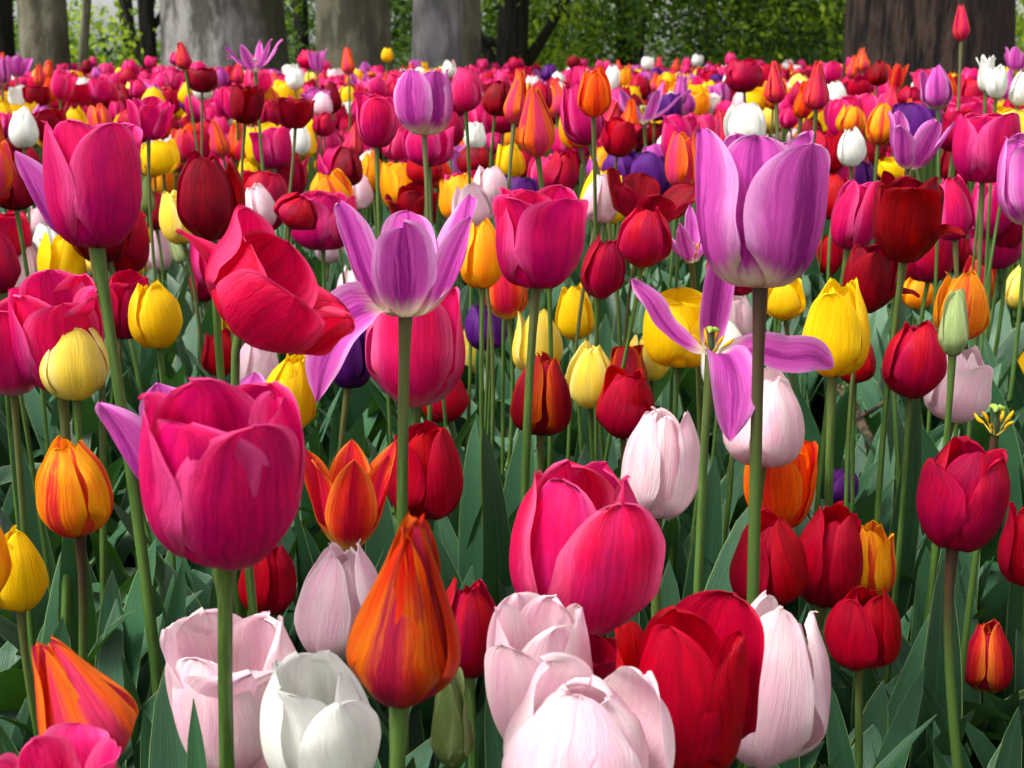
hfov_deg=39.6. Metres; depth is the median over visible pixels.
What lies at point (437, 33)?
tree
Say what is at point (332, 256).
tulip
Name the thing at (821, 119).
tulip
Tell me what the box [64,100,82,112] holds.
tulip
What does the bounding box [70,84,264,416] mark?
tulip
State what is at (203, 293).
tulip
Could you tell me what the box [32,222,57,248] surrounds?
tulip
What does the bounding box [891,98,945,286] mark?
tulip
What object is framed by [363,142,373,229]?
tulip
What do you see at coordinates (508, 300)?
tulip
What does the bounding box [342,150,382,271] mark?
tulip
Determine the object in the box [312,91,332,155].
tulip
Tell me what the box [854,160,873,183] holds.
tulip
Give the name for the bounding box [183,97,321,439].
tulip
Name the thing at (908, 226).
tulip
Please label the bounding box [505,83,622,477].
tulip
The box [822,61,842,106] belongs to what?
tulip
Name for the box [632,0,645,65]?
tree
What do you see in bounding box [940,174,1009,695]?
tulip
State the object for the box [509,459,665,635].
tulip
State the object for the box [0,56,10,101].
tulip
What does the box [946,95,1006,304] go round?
tulip
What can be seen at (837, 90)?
tulip
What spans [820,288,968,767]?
tulip bud
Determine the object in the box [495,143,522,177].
tulip
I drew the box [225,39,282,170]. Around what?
tulip
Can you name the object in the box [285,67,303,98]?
tulip
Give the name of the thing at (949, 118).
tulip
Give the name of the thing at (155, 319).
tulip
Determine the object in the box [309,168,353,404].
tulip
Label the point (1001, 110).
tulip
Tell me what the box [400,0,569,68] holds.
tree
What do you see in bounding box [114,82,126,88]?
tulip
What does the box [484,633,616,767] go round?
tulip
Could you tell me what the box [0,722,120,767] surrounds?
tulip
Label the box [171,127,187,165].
tulip
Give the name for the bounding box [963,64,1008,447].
tulip
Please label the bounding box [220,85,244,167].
tulip
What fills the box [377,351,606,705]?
tulip
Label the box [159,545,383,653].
tulip
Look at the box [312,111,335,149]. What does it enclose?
tulip
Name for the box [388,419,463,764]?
tulip
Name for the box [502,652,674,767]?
tulip
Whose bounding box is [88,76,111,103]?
tulip
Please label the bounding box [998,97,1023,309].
tulip
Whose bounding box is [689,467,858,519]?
tulip
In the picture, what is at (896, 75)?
tulip
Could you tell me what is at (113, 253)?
tulip
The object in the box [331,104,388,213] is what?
tulip
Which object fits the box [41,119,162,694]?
tulip
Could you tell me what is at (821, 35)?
woodland foliage
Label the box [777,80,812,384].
tulip
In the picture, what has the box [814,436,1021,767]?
tulip
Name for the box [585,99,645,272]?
tulip
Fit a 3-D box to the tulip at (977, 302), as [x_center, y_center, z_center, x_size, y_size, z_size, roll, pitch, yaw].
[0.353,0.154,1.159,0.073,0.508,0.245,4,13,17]
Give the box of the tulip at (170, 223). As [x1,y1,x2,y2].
[156,190,251,382]
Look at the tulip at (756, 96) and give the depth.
3.80 m
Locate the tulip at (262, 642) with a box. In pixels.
[159,607,296,767]
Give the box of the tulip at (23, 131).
[9,105,38,226]
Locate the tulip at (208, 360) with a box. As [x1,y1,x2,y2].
[201,328,297,375]
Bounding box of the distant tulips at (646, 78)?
[0,47,1023,240]
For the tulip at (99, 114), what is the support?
on the flower bed soil
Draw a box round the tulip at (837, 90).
[827,80,846,99]
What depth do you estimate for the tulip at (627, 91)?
3.04 m
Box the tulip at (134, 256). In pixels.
[104,211,156,455]
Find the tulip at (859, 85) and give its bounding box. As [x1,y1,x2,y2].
[843,75,872,95]
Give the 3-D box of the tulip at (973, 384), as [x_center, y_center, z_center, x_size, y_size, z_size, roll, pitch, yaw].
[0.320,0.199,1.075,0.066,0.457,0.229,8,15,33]
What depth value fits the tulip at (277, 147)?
2.27 m
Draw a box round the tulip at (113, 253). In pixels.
[71,231,156,415]
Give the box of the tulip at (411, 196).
[385,182,438,225]
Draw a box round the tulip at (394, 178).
[380,162,412,207]
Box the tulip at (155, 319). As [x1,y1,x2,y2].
[94,280,182,655]
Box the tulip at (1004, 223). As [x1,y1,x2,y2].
[912,182,1011,341]
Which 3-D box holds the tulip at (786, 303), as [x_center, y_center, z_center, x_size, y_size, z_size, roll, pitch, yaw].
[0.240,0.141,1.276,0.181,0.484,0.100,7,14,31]
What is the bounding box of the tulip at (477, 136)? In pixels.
[464,121,485,148]
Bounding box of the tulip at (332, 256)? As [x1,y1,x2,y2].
[315,247,343,283]
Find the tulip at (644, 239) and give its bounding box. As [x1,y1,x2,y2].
[603,205,671,462]
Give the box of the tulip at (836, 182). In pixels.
[826,173,886,382]
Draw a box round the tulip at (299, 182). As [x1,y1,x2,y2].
[272,152,309,244]
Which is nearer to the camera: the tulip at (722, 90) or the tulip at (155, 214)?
the tulip at (155, 214)
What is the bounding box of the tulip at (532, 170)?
[527,154,551,186]
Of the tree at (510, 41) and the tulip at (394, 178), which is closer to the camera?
the tulip at (394, 178)
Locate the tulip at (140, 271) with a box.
[108,264,183,297]
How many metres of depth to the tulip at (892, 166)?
3.03 m
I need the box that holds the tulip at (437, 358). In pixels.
[345,286,464,740]
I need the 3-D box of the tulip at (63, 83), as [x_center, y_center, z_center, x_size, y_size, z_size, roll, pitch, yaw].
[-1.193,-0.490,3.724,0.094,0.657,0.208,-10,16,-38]
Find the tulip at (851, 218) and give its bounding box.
[792,179,878,529]
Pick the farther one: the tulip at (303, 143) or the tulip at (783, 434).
the tulip at (303, 143)
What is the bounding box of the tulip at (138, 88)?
[129,78,146,99]
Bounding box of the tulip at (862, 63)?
[854,48,869,74]
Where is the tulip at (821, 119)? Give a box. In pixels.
[802,111,827,131]
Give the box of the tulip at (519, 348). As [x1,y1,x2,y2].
[512,308,620,478]
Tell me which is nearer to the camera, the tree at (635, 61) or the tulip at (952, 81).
the tulip at (952, 81)
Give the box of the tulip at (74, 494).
[35,436,113,661]
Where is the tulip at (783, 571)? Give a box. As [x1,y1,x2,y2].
[729,507,826,767]
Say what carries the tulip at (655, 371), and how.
on the flower bed soil
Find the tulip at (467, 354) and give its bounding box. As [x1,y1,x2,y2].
[460,310,475,373]
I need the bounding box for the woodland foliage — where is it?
[12,0,1023,78]
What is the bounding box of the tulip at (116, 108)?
[108,100,124,121]
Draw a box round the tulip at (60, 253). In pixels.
[19,232,86,439]
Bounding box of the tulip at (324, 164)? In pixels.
[295,145,343,286]
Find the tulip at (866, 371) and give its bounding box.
[840,343,921,668]
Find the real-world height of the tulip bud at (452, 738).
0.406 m
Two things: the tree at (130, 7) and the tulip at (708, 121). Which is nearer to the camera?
the tulip at (708, 121)
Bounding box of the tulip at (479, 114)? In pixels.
[468,102,491,149]
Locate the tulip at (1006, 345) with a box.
[963,255,1023,365]
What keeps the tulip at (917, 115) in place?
on the flower bed soil
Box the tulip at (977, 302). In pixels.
[915,270,993,610]
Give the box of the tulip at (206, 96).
[192,91,212,114]
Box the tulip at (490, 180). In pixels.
[394,165,506,432]
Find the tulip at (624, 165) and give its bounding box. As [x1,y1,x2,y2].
[602,150,637,310]
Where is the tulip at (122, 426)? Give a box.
[95,372,432,767]
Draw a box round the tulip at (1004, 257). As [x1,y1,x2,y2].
[969,227,1021,338]
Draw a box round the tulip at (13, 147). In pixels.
[6,138,28,152]
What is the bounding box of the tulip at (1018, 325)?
[998,109,1023,531]
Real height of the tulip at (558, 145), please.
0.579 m
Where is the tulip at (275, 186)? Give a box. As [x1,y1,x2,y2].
[191,169,288,381]
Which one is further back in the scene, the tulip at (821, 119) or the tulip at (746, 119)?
the tulip at (821, 119)
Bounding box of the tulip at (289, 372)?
[157,354,315,616]
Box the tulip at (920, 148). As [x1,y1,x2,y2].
[880,110,954,583]
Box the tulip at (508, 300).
[449,275,536,538]
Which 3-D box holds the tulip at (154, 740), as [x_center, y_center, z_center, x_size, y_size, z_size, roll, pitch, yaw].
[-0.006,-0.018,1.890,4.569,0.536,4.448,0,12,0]
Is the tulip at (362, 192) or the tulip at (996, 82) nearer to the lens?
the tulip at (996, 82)
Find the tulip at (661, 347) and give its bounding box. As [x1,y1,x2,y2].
[639,286,701,631]
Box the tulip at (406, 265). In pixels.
[305,194,476,767]
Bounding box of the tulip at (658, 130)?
[646,123,662,145]
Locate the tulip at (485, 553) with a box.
[437,217,511,606]
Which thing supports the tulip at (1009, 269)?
on the flower bed soil
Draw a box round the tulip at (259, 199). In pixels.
[245,182,364,516]
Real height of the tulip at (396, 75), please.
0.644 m
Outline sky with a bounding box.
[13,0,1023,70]
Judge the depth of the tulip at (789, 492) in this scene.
0.96 m
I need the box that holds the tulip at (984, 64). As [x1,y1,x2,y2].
[963,54,995,350]
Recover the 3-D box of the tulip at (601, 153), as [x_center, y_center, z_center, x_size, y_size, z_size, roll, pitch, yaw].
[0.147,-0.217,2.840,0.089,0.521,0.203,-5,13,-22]
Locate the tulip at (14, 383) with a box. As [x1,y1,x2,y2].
[0,298,202,688]
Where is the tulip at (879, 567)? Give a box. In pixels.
[851,520,896,733]
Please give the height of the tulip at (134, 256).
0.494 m
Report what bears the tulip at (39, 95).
on the flower bed soil
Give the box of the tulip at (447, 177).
[443,170,476,329]
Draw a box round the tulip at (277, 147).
[249,126,291,236]
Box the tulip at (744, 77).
[725,58,761,103]
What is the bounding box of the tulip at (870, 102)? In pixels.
[840,93,885,162]
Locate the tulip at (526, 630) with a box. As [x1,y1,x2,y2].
[484,592,592,739]
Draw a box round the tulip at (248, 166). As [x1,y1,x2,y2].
[238,158,257,172]
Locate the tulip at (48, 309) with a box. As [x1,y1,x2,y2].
[8,269,103,748]
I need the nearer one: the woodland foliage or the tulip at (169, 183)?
the tulip at (169, 183)
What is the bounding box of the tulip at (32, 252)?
[3,238,40,444]
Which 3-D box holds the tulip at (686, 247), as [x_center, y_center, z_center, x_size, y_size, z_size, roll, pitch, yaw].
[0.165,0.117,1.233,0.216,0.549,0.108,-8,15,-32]
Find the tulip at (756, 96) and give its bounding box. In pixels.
[746,87,765,110]
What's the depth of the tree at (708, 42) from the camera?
17.47 m
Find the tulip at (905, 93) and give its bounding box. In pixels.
[897,86,919,103]
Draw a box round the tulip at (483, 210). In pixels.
[428,181,494,547]
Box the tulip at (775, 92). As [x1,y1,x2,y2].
[765,60,859,451]
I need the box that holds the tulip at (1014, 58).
[968,47,1023,182]
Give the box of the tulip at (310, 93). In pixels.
[300,87,365,209]
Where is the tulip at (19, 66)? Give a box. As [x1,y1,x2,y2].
[5,55,32,85]
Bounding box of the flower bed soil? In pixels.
[146,152,687,223]
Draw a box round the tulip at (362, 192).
[352,174,372,217]
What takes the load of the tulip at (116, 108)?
on the flower bed soil
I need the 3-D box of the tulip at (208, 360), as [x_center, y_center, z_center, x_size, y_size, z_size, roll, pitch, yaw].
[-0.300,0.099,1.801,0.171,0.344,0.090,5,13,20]
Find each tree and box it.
[0,0,15,58]
[17,0,70,154]
[78,0,91,68]
[118,0,155,58]
[119,0,159,68]
[159,0,289,71]
[293,0,309,68]
[315,0,392,71]
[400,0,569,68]
[412,0,462,68]
[463,0,480,67]
[556,11,568,62]
[615,0,655,65]
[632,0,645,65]
[702,0,714,66]
[743,1,754,46]
[794,15,810,64]
[842,0,1015,180]
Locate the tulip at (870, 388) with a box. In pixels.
[859,69,1023,428]
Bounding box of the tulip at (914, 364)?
[821,320,1023,726]
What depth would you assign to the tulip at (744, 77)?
2.73 m
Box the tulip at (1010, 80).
[1002,69,1013,99]
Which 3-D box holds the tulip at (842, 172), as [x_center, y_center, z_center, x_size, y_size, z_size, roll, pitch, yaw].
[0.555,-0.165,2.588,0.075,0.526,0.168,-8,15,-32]
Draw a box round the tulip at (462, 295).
[326,285,467,311]
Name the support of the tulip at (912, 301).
on the flower bed soil
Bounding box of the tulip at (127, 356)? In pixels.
[123,226,150,374]
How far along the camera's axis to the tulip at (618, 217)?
1.78 m
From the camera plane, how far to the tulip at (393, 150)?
2.33 m
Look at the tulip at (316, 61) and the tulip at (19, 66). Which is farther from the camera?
the tulip at (19, 66)
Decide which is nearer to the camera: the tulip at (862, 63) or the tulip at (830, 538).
the tulip at (830, 538)
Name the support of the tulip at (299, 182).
on the flower bed soil
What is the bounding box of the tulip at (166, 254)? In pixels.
[147,230,172,283]
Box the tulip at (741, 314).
[662,295,751,532]
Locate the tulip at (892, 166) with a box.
[877,157,904,178]
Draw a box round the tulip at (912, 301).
[889,277,941,325]
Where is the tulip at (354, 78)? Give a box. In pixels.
[347,71,377,212]
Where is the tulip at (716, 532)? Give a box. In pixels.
[682,319,741,599]
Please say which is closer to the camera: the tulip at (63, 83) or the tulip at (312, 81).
the tulip at (63, 83)
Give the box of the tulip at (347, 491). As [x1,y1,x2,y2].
[304,439,396,551]
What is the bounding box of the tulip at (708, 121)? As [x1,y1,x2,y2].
[686,112,720,214]
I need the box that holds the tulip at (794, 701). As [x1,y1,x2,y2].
[736,590,830,767]
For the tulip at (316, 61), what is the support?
on the flower bed soil
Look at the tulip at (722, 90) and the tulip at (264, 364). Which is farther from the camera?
the tulip at (722, 90)
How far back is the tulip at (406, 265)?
0.84 m
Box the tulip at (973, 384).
[839,345,993,749]
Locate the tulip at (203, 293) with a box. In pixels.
[167,273,211,333]
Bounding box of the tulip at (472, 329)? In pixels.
[392,303,611,463]
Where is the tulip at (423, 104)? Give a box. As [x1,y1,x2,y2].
[366,68,519,533]
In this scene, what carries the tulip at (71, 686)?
on the flower bed soil
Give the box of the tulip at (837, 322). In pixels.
[802,277,869,767]
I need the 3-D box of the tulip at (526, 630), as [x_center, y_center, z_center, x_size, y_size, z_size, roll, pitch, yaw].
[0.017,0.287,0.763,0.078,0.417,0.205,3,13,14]
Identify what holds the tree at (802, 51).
on the ground
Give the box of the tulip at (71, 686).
[31,634,137,767]
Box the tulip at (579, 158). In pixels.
[576,148,585,164]
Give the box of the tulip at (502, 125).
[487,114,518,146]
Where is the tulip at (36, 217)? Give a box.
[26,206,49,237]
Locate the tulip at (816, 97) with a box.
[788,60,829,327]
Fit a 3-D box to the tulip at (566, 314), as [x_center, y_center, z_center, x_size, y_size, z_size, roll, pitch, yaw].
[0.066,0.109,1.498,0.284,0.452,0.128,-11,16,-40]
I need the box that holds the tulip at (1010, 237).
[966,222,1023,415]
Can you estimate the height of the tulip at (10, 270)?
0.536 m
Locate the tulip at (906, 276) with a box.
[807,269,908,284]
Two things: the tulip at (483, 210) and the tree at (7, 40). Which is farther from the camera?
the tree at (7, 40)
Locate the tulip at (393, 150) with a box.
[382,123,405,215]
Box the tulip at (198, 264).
[171,234,337,426]
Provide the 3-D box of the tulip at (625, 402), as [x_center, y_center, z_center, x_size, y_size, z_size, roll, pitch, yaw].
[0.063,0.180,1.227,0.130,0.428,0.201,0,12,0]
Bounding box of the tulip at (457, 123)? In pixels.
[445,111,464,174]
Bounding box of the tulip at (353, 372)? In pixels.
[277,329,395,607]
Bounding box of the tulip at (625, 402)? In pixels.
[595,364,654,467]
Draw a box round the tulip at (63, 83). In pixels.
[51,69,78,109]
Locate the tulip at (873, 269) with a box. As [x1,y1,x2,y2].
[706,243,919,682]
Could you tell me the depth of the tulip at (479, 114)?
3.31 m
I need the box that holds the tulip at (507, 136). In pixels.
[504,127,518,145]
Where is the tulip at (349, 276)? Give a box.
[337,265,356,286]
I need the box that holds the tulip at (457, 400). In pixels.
[422,380,500,471]
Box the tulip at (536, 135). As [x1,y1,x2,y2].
[503,84,555,535]
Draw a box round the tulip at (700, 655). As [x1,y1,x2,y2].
[615,590,764,767]
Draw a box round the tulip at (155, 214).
[145,191,164,287]
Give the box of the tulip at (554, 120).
[551,117,578,198]
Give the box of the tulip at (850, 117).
[820,104,874,290]
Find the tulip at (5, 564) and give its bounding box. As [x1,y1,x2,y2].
[0,527,11,755]
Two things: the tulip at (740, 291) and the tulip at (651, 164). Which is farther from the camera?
the tulip at (651, 164)
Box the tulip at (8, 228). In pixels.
[0,212,54,431]
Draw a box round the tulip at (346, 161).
[331,145,362,270]
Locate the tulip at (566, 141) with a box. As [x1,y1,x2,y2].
[558,118,609,323]
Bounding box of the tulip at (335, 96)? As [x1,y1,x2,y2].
[321,81,341,128]
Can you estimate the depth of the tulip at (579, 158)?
2.83 m
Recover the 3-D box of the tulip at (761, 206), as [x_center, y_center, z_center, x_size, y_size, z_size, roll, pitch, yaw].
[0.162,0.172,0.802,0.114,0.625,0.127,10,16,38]
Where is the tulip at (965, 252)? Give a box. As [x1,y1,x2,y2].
[932,238,972,288]
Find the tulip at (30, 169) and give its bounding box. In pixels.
[14,150,206,696]
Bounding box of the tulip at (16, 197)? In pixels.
[0,151,151,582]
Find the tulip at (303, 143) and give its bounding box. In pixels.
[290,126,315,261]
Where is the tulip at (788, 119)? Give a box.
[779,106,798,139]
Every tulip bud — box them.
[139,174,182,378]
[169,242,194,358]
[430,667,473,767]
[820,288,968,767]
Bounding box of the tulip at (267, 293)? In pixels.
[175,204,374,767]
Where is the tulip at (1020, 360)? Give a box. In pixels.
[990,299,1023,372]
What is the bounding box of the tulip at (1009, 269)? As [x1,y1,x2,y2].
[1008,257,1021,275]
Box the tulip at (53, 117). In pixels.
[32,108,66,239]
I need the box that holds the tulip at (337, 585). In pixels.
[294,539,471,767]
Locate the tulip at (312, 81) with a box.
[302,78,316,190]
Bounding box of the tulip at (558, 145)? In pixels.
[551,127,589,298]
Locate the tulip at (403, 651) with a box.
[346,511,460,767]
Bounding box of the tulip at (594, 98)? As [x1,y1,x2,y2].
[577,66,611,465]
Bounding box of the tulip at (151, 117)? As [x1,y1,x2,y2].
[37,96,174,559]
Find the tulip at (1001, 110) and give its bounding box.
[997,105,1023,321]
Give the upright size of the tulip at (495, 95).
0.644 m
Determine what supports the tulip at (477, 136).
on the flower bed soil
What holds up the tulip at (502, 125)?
on the flower bed soil
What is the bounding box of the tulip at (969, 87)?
[955,75,991,98]
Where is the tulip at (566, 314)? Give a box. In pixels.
[499,283,593,486]
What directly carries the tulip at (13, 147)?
on the flower bed soil
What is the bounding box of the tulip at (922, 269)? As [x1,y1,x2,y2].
[876,238,962,359]
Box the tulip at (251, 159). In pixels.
[245,122,337,291]
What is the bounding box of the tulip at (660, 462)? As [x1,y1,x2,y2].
[621,406,699,617]
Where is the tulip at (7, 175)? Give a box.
[0,140,96,624]
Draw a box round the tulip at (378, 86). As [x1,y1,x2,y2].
[360,78,386,96]
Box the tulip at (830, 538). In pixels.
[799,501,975,767]
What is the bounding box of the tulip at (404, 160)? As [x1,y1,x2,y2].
[389,157,407,162]
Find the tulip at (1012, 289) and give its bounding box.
[1005,266,1023,399]
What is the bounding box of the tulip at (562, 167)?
[543,148,578,309]
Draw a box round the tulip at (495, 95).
[482,80,510,167]
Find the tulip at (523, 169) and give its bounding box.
[495,148,525,176]
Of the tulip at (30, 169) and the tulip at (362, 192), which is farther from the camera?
the tulip at (362, 192)
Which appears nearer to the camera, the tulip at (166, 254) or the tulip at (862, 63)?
the tulip at (166, 254)
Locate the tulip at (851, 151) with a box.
[837,127,866,469]
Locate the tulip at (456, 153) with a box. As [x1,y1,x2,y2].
[447,145,466,173]
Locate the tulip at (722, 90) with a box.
[708,83,729,100]
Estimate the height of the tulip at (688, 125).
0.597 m
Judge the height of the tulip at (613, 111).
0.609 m
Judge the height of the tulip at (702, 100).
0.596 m
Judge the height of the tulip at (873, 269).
0.530 m
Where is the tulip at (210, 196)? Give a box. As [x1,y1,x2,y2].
[154,150,306,652]
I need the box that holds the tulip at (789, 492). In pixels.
[661,441,817,767]
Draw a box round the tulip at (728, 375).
[630,264,849,767]
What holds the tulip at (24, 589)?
on the flower bed soil
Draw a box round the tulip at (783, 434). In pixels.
[723,366,804,767]
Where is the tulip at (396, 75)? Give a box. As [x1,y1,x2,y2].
[390,71,405,85]
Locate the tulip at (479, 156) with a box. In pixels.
[457,146,491,172]
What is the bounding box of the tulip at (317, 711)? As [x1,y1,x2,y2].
[260,650,380,767]
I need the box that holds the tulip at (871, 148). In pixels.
[861,129,887,166]
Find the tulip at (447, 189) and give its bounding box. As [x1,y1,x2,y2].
[439,173,568,401]
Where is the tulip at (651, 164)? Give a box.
[590,151,671,297]
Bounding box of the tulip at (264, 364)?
[190,343,278,609]
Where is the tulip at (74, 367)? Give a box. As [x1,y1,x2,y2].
[39,328,185,767]
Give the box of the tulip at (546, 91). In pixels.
[493,79,552,225]
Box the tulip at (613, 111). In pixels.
[600,100,644,289]
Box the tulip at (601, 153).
[586,145,606,244]
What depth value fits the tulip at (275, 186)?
1.80 m
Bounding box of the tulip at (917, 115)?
[886,102,942,331]
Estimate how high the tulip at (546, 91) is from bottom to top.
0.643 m
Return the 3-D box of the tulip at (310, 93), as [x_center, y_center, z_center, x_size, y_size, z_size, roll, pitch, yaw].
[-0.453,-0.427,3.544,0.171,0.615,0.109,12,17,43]
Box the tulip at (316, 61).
[307,49,326,87]
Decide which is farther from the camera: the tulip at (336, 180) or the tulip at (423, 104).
the tulip at (336, 180)
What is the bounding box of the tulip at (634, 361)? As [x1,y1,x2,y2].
[610,344,744,523]
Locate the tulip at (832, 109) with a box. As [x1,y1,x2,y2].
[820,95,863,274]
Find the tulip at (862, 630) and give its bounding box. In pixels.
[824,585,924,767]
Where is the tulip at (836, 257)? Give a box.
[812,235,843,302]
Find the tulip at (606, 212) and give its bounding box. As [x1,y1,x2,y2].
[566,173,617,470]
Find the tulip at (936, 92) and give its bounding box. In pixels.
[920,64,1001,447]
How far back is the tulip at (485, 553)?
1.13 m
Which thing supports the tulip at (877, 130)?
on the flower bed soil
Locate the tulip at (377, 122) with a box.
[353,91,398,519]
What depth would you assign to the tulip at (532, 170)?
2.58 m
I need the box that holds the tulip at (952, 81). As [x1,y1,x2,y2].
[940,72,955,183]
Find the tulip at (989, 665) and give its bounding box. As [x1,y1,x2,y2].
[877,618,1012,752]
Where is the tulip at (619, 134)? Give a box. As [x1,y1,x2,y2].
[576,116,705,285]
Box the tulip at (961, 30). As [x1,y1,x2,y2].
[904,4,1000,323]
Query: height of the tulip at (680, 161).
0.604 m
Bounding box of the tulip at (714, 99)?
[707,93,720,114]
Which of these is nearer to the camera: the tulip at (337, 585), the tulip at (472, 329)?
the tulip at (337, 585)
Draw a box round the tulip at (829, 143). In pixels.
[803,130,890,304]
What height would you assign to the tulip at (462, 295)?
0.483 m
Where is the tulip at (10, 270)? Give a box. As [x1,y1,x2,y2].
[0,231,294,612]
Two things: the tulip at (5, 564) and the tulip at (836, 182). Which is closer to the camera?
the tulip at (5, 564)
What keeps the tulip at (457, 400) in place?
on the flower bed soil
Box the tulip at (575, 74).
[569,65,586,198]
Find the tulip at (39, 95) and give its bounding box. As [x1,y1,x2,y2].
[22,85,49,156]
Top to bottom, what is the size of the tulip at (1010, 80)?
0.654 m
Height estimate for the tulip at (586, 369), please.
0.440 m
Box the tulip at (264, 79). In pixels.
[244,69,271,126]
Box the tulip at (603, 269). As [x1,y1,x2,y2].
[580,233,625,460]
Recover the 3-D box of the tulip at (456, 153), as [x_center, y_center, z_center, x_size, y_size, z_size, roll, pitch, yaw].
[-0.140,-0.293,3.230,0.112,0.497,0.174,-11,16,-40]
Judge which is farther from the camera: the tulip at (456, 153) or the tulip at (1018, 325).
the tulip at (456, 153)
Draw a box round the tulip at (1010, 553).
[997,501,1023,663]
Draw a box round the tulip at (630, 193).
[607,167,695,581]
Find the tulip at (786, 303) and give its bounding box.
[767,278,895,504]
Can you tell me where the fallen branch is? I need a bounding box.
[837,383,882,450]
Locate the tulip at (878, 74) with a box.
[868,59,887,97]
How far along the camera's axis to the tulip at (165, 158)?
2.61 m
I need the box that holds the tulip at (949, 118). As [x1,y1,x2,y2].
[930,108,973,312]
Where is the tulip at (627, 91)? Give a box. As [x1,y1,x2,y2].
[612,85,631,234]
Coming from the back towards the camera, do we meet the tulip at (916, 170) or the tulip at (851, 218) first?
the tulip at (916, 170)
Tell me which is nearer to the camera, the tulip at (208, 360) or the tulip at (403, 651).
the tulip at (403, 651)
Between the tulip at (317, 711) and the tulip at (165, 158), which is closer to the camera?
the tulip at (317, 711)
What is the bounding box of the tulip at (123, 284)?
[36,269,152,640]
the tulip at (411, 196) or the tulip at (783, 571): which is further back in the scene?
the tulip at (411, 196)
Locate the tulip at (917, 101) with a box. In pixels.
[914,100,924,181]
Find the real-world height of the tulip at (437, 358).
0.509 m
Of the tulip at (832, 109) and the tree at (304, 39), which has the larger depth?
the tree at (304, 39)
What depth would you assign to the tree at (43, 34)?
9.59 m
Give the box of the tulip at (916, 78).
[910,69,930,182]
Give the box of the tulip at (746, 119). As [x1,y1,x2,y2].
[678,102,765,533]
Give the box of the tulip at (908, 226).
[872,170,1023,725]
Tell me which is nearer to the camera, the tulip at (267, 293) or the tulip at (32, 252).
the tulip at (267, 293)
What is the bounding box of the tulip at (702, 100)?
[690,90,709,115]
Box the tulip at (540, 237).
[492,184,639,637]
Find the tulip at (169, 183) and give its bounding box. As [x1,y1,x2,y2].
[152,173,176,194]
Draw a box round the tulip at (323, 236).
[291,190,385,436]
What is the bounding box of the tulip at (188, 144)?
[182,130,210,159]
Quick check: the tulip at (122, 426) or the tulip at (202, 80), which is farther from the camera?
the tulip at (202, 80)
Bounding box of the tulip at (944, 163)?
[940,150,957,179]
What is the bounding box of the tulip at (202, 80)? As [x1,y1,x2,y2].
[156,67,217,305]
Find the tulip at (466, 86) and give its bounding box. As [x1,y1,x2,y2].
[366,64,490,449]
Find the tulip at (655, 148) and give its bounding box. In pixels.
[642,143,662,156]
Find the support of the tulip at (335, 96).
on the flower bed soil
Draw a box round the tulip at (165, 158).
[110,138,179,274]
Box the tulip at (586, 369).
[565,339,610,461]
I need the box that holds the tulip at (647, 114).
[612,81,691,259]
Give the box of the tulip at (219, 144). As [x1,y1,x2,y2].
[210,119,229,169]
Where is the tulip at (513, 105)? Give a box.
[501,68,628,488]
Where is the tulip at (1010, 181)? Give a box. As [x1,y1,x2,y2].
[895,132,1023,767]
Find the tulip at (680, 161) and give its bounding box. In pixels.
[665,131,695,413]
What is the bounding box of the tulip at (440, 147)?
[402,126,454,427]
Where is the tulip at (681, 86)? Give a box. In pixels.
[672,72,690,222]
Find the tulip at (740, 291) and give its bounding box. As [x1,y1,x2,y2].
[642,262,751,626]
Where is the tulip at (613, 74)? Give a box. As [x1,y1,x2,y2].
[606,65,619,111]
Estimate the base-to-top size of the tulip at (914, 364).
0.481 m
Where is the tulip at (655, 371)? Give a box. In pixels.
[629,335,815,543]
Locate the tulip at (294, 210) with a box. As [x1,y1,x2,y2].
[273,192,317,526]
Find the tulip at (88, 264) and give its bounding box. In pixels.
[85,259,91,272]
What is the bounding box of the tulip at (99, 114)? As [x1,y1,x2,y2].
[87,103,111,125]
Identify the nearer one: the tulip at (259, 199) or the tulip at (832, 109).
the tulip at (259, 199)
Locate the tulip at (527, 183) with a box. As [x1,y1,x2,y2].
[504,174,538,191]
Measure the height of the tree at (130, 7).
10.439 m
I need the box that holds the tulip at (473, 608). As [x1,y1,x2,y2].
[446,577,495,767]
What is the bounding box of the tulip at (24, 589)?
[0,525,125,767]
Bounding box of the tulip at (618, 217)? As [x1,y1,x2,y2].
[461,169,624,417]
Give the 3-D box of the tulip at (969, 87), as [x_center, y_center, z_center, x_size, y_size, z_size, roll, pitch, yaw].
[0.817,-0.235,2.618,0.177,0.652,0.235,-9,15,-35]
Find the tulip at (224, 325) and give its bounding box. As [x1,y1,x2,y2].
[148,278,230,331]
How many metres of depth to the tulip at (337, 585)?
0.75 m
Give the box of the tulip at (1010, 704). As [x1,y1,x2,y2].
[896,404,1019,767]
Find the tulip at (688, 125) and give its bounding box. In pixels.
[661,114,701,289]
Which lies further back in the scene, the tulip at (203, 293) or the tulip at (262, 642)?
the tulip at (203, 293)
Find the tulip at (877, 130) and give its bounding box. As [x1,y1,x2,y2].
[865,102,891,311]
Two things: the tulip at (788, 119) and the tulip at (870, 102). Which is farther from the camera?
the tulip at (788, 119)
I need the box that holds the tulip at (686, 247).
[672,204,703,442]
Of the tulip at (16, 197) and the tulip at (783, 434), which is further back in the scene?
the tulip at (16, 197)
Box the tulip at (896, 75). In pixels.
[886,63,908,89]
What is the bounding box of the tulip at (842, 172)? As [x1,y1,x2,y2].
[829,165,854,277]
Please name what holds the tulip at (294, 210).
on the flower bed soil
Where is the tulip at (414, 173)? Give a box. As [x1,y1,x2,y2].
[406,159,442,216]
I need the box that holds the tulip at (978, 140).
[904,112,1020,642]
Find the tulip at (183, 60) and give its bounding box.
[175,41,198,151]
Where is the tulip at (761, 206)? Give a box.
[695,128,936,767]

